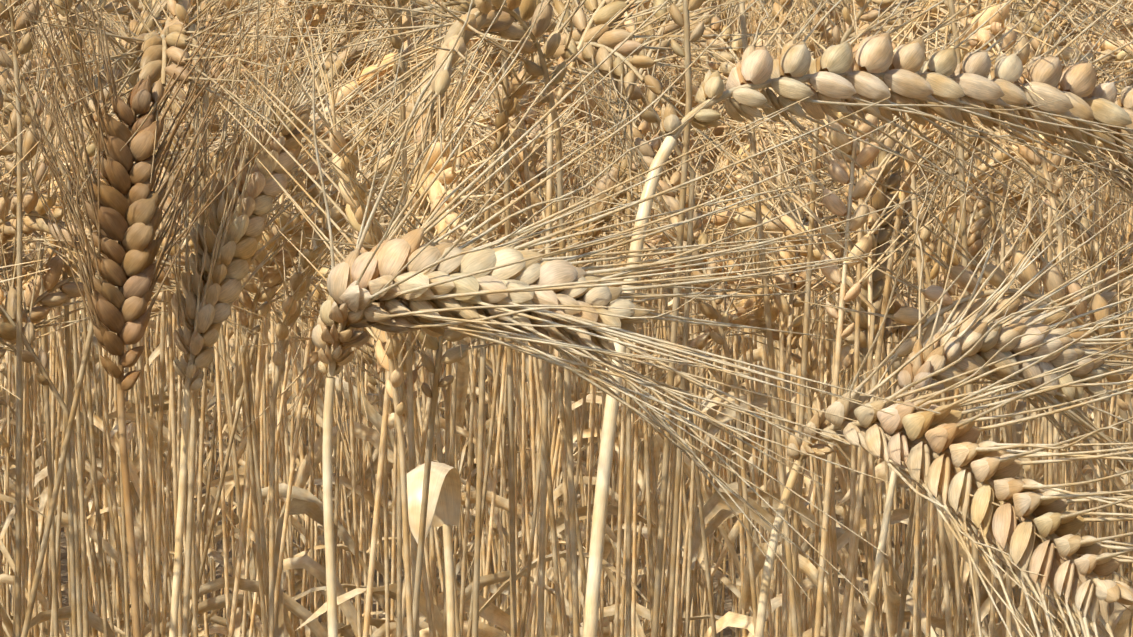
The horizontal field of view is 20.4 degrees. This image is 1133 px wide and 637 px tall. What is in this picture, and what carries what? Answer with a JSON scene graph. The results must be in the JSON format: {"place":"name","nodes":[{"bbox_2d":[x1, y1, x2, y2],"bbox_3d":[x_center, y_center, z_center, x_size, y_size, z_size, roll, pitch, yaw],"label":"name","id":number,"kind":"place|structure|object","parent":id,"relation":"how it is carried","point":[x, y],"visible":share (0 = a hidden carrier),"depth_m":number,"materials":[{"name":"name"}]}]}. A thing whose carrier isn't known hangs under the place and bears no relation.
{"place":"outdoors","nodes":[
{"label":"outdoors","id":0,"kind":"place"},
{"bbox_2d":[0,312,1132,636],"bbox_3d":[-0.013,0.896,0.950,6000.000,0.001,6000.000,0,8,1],"label":"soil","id":1,"kind":"structure","parent":0,"point":[220,568],"depth_m":4.69,"materials":[{"name":"brown soil"}]},
{"bbox_2d":[0,0,151,636],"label":"wheat clump","id":2,"kind":"object","parent":1,"relation":"on","point":[12,484],"visible":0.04,"depth_m":3.49,"materials":[{"name":"beige plant"}]},
{"bbox_2d":[0,53,217,621],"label":"wheat clump","id":3,"kind":"object","parent":1,"relation":"on","point":[12,446],"visible":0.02,"depth_m":4.29,"materials":[{"name":"beige plant"}]},
{"bbox_2d":[0,4,234,566],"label":"wheat clump","id":4,"kind":"object","parent":1,"relation":"on","point":[165,411],"depth_m":4.72,"materials":[{"name":"beige plant"}]},
{"bbox_2d":[0,3,235,636],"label":"wheat clump","id":5,"kind":"object","parent":1,"relation":"on","point":[3,372],"visible":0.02,"depth_m":3.90,"materials":[{"name":"beige plant"}]},
{"bbox_2d":[0,38,249,507],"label":"wheat clump","id":6,"kind":"object","parent":1,"relation":"on","point":[212,368],"depth_m":5.15,"materials":[{"name":"beige plant"}]},
{"bbox_2d":[1,79,253,469],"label":"wheat clump","id":7,"kind":"object","parent":1,"relation":"on","point":[225,442],"depth_m":5.50,"materials":[{"name":"beige plant"}]},
{"bbox_2d":[117,390,140,636],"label":"wheat stem","id":8,"kind":"object","parent":1,"relation":"on","point":[134,593],"visible":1,"depth_m":1.10,"materials":[{"name":"plant"}]},
{"bbox_2d":[0,0,338,390],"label":"wheat ear","id":9,"kind":"object","parent":8,"relation":"on","point":[125,210],"visible":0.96,"depth_m":1.09},
{"bbox_2d":[72,314,231,416],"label":"wheat clump","id":10,"kind":"object","parent":1,"relation":"on","point":[159,359],"depth_m":5.97,"materials":[{"name":"beige plant"}]},
{"bbox_2d":[169,390,190,636],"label":"wheat stem","id":11,"kind":"object","parent":1,"relation":"on","point":[180,519],"visible":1,"depth_m":1.14,"materials":[{"name":"plant"}]},
{"bbox_2d":[153,0,429,390],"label":"wheat ear","id":12,"kind":"object","parent":11,"relation":"on","point":[237,210],"visible":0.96,"depth_m":1.13},
{"bbox_2d":[66,88,304,393],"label":"wheat clump","id":13,"kind":"object","parent":1,"relation":"on","point":[215,368],"depth_m":6.35,"materials":[{"name":"beige plant"}]},
{"bbox_2d":[0,0,491,636],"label":"wheat clump","id":14,"kind":"object","parent":1,"relation":"on","point":[216,604],"visible":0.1,"depth_m":2.12,"materials":[{"name":"beige plant"}]},
{"bbox_2d":[0,0,499,636],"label":"wheat clump","id":15,"kind":"object","parent":1,"relation":"on","point":[374,418],"visible":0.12,"depth_m":2.58,"materials":[{"name":"beige plant"}]},
{"bbox_2d":[35,2,475,636],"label":"wheat clump","id":16,"kind":"object","parent":1,"relation":"on","point":[237,442],"visible":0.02,"depth_m":4.27,"materials":[{"name":"beige plant"}]},
{"bbox_2d":[0,0,521,636],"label":"wheat clump","id":17,"kind":"object","parent":1,"relation":"on","point":[218,530],"depth_m":3.41,"materials":[{"name":"beige plant"}]},
{"bbox_2d":[47,0,521,636],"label":"wheat clump","id":18,"kind":"object","parent":1,"relation":"on","point":[319,532],"depth_m":3.84,"materials":[{"name":"beige plant"}]},
{"bbox_2d":[0,0,570,636],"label":"wheat clump","id":19,"kind":"object","parent":1,"relation":"on","point":[210,404],"depth_m":2.97,"materials":[{"name":"beige plant"}]},
{"bbox_2d":[0,0,593,636],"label":"wheat clump","id":20,"kind":"object","parent":1,"relation":"on","point":[148,54],"visible":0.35,"depth_m":1.33,"materials":[{"name":"beige plant"}]},
{"bbox_2d":[0,0,600,636],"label":"wheat clump","id":21,"kind":"object","parent":1,"relation":"on","point":[88,616],"visible":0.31,"depth_m":1.70,"materials":[{"name":"beige plant"}]},
{"bbox_2d":[133,23,514,578],"bbox_3d":[-0.348,-0.139,4.659,0.736,1.018,0.648,0,8,1],"label":"wheat clump","id":22,"kind":"object","parent":1,"relation":"on","point":[486,388],"depth_m":4.68,"materials":[{"name":"beige plant"}]},
{"bbox_2d":[322,377,337,636],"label":"wheat stem","id":23,"kind":"object","parent":1,"relation":"on","point":[328,513],"visible":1,"depth_m":0.84,"materials":[{"name":"plant"}]},
{"bbox_2d":[295,0,939,604],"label":"wheat ear","id":24,"kind":"object","parent":23,"relation":"on","point":[405,282],"visible":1,"depth_m":0.82},
{"bbox_2d":[239,41,491,467],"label":"wheat clump","id":25,"kind":"object","parent":1,"relation":"on","point":[379,377],"depth_m":5.49,"materials":[{"name":"beige plant"}]},
{"bbox_2d":[207,128,529,520],"bbox_3d":[-0.352,-0.218,5.106,0.662,1.051,0.642,-6,10,-35],"label":"wheat clump","id":26,"kind":"object","parent":1,"relation":"on","point":[353,349],"depth_m":5.12,"materials":[{"name":"beige plant"}]},
{"bbox_2d":[407,461,460,636],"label":"wheat leaf","id":27,"kind":"object","parent":1,"relation":"on","point":[444,504],"visible":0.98,"depth_m":1.16,"materials":[{"name":"plant"}]},
{"bbox_2d":[18,0,1011,636],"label":"wheat clump","id":28,"kind":"object","parent":1,"relation":"on","point":[306,502],"visible":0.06,"depth_m":2.13,"materials":[{"name":"beige plant"}]},
{"bbox_2d":[0,0,1132,636],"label":"wheat clump","id":29,"kind":"object","parent":1,"relation":"on","point":[570,42],"visible":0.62,"depth_m":1.24,"materials":[{"name":"beige plant"}]},
{"bbox_2d":[1,0,1132,636],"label":"wheat clump","id":30,"kind":"object","parent":1,"relation":"on","point":[919,516],"visible":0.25,"depth_m":1.68,"materials":[{"name":"beige plant"}]},
{"bbox_2d":[285,0,861,636],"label":"wheat clump","id":31,"kind":"object","parent":1,"relation":"on","point":[839,470],"visible":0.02,"depth_m":2.91,"materials":[{"name":"beige plant"}]},
{"bbox_2d":[306,3,869,636],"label":"wheat clump","id":32,"kind":"object","parent":1,"relation":"on","point":[718,539],"visible":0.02,"depth_m":3.46,"materials":[{"name":"beige plant"}]},
{"bbox_2d":[348,0,861,636],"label":"wheat clump","id":33,"kind":"object","parent":1,"relation":"on","point":[488,400],"visible":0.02,"depth_m":3.91,"materials":[{"name":"beige plant"}]},
{"bbox_2d":[185,0,1026,636],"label":"wheat clump","id":34,"kind":"object","parent":1,"relation":"on","point":[501,500],"visible":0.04,"depth_m":2.61,"materials":[{"name":"beige plant"}]},
{"bbox_2d":[469,43,749,527],"bbox_3d":[0.122,-0.186,5.055,0.660,1.001,0.777,0,8,1],"label":"wheat clump","id":35,"kind":"object","parent":1,"relation":"on","point":[656,307],"depth_m":5.07,"materials":[{"name":"beige plant"}]},
{"bbox_2d":[435,74,787,635],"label":"wheat clump","id":36,"kind":"object","parent":1,"relation":"on","point":[669,291],"visible":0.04,"depth_m":4.30,"materials":[{"name":"beige plant"}]},
{"bbox_2d":[482,2,746,454],"bbox_3d":[0.062,-0.250,5.538,0.660,0.994,0.777,0,8,1],"label":"wheat clump","id":37,"kind":"object","parent":1,"relation":"on","point":[662,321],"depth_m":5.57,"materials":[{"name":"beige plant"}]},
{"bbox_2d":[583,136,676,636],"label":"wheat stem","id":38,"kind":"object","parent":1,"relation":"on","point":[600,506],"visible":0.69,"depth_m":0.94,"materials":[{"name":"plant"}]},
{"bbox_2d":[660,0,1132,279],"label":"wheat ear","id":39,"kind":"object","parent":38,"relation":"attached to","point":[843,79],"visible":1,"depth_m":1.04},
{"bbox_2d":[527,83,736,423],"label":"wheat clump","id":40,"kind":"object","parent":1,"relation":"on","point":[655,324],"depth_m":6.06,"materials":[{"name":"beige plant"}]},
{"bbox_2d":[455,4,818,584],"bbox_3d":[0.066,-0.162,4.649,0.642,1.066,0.662,-6,10,-35],"label":"wheat clump","id":41,"kind":"object","parent":1,"relation":"on","point":[668,301],"visible":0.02,"depth_m":4.68,"materials":[{"name":"beige plant"}]},
{"bbox_2d":[754,459,803,636],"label":"wheat stem","id":42,"kind":"object","parent":1,"relation":"on","point":[768,565],"visible":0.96,"depth_m":0.84,"materials":[{"name":"plant"}]},
{"bbox_2d":[787,135,1132,636],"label":"wheat ear","id":43,"kind":"object","parent":42,"relation":"attached to","point":[949,460],"visible":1,"depth_m":0.78},
{"bbox_2d":[707,83,994,432],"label":"wheat clump","id":44,"kind":"object","parent":1,"relation":"on","point":[833,320],"visible":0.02,"depth_m":5.44,"materials":[{"name":"beige plant"}]},
{"bbox_2d":[698,13,1022,506],"bbox_3d":[0.511,-0.208,5.053,0.736,1.044,0.648,0,8,1],"label":"wheat clump","id":45,"kind":"object","parent":1,"relation":"on","point":[897,269],"depth_m":5.13,"materials":[{"name":"beige plant"}]},
{"bbox_2d":[747,146,989,423],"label":"wheat clump","id":46,"kind":"object","parent":1,"relation":"on","point":[904,258],"depth_m":5.90,"materials":[{"name":"beige plant"}]},
{"bbox_2d":[620,0,1132,636],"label":"wheat clump","id":47,"kind":"object","parent":1,"relation":"on","point":[1120,616],"visible":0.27,"depth_m":1.75,"materials":[{"name":"beige plant"}]},
{"bbox_2d":[864,469,897,636],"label":"wheat stalk","id":48,"kind":"object","parent":1,"relation":"on","point":[880,554],"visible":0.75,"depth_m":0.91,"materials":[{"name":"beige plant"}]},
{"bbox_2d":[895,134,1132,527],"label":"wheat ear","id":49,"kind":"object","parent":48,"relation":"attached to","point":[957,343],"visible":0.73,"depth_m":0.94},
{"bbox_2d":[651,0,1132,636],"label":"wheat clump","id":50,"kind":"object","parent":1,"relation":"on","point":[1035,476],"visible":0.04,"depth_m":2.53,"materials":[{"name":"beige plant"}]},
{"bbox_2d":[697,49,1132,636],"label":"wheat clump","id":51,"kind":"object","parent":1,"relation":"on","point":[1091,533],"depth_m":3.42,"materials":[{"name":"beige plant"}]},
{"bbox_2d":[699,0,1132,636],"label":"wheat clump","id":52,"kind":"object","parent":1,"relation":"on","point":[933,596],"depth_m":3.07,"materials":[{"name":"beige plant"}]},
{"bbox_2d":[744,132,1093,584],"bbox_3d":[0.460,-0.186,4.622,0.660,1.122,0.777,0,8,1],"label":"wheat clump","id":53,"kind":"object","parent":1,"relation":"on","point":[899,524],"depth_m":4.65,"materials":[{"name":"beige plant"}]},
{"bbox_2d":[728,4,1115,619],"bbox_3d":[0.524,-0.090,4.277,0.660,1.027,0.777,0,8,1],"label":"wheat clump","id":54,"kind":"object","parent":1,"relation":"on","point":[899,492],"depth_m":4.24,"materials":[{"name":"beige plant"}]},
{"bbox_2d":[716,0,1132,636],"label":"wheat clump","id":55,"kind":"object","parent":1,"relation":"on","point":[1042,288],"visible":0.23,"depth_m":2.02,"materials":[{"name":"beige plant"}]},
{"bbox_2d":[720,2,1132,636],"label":"wheat clump","id":56,"kind":"object","parent":1,"relation":"on","point":[840,512],"depth_m":3.77,"materials":[{"name":"beige plant"}]},
{"bbox_2d":[725,0,1132,636],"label":"wheat clump","id":57,"kind":"object","parent":1,"relation":"on","point":[1051,278],"visible":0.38,"depth_m":1.10,"materials":[{"name":"beige plant"}]},
{"bbox_2d":[945,126,1132,472],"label":"wheat clump","id":58,"kind":"object","parent":1,"relation":"on","point":[1052,235],"depth_m":5.06,"materials":[{"name":"beige plant"}]},
{"bbox_2d":[973,126,1131,480],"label":"wheat clump","id":59,"kind":"object","parent":1,"relation":"on","point":[1091,326],"depth_m":5.52,"materials":[{"name":"beige plant"}]},
{"bbox_2d":[1000,164,1132,546],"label":"wheat clump","id":60,"kind":"object","parent":1,"relation":"on","point":[1054,262],"depth_m":4.59,"materials":[{"name":"beige plant"}]},
{"bbox_2d":[1037,175,1131,566],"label":"wheat clump","id":61,"kind":"object","parent":1,"relation":"on","point":[1124,375],"visible":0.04,"depth_m":4.33,"materials":[{"name":"beige plant"}]},
{"bbox_2d":[1070,161,1132,619],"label":"wheat clump","id":62,"kind":"object","parent":1,"relation":"on","point":[1118,195],"visible":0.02,"depth_m":3.94,"materials":[{"name":"beige plant"}]}
]}

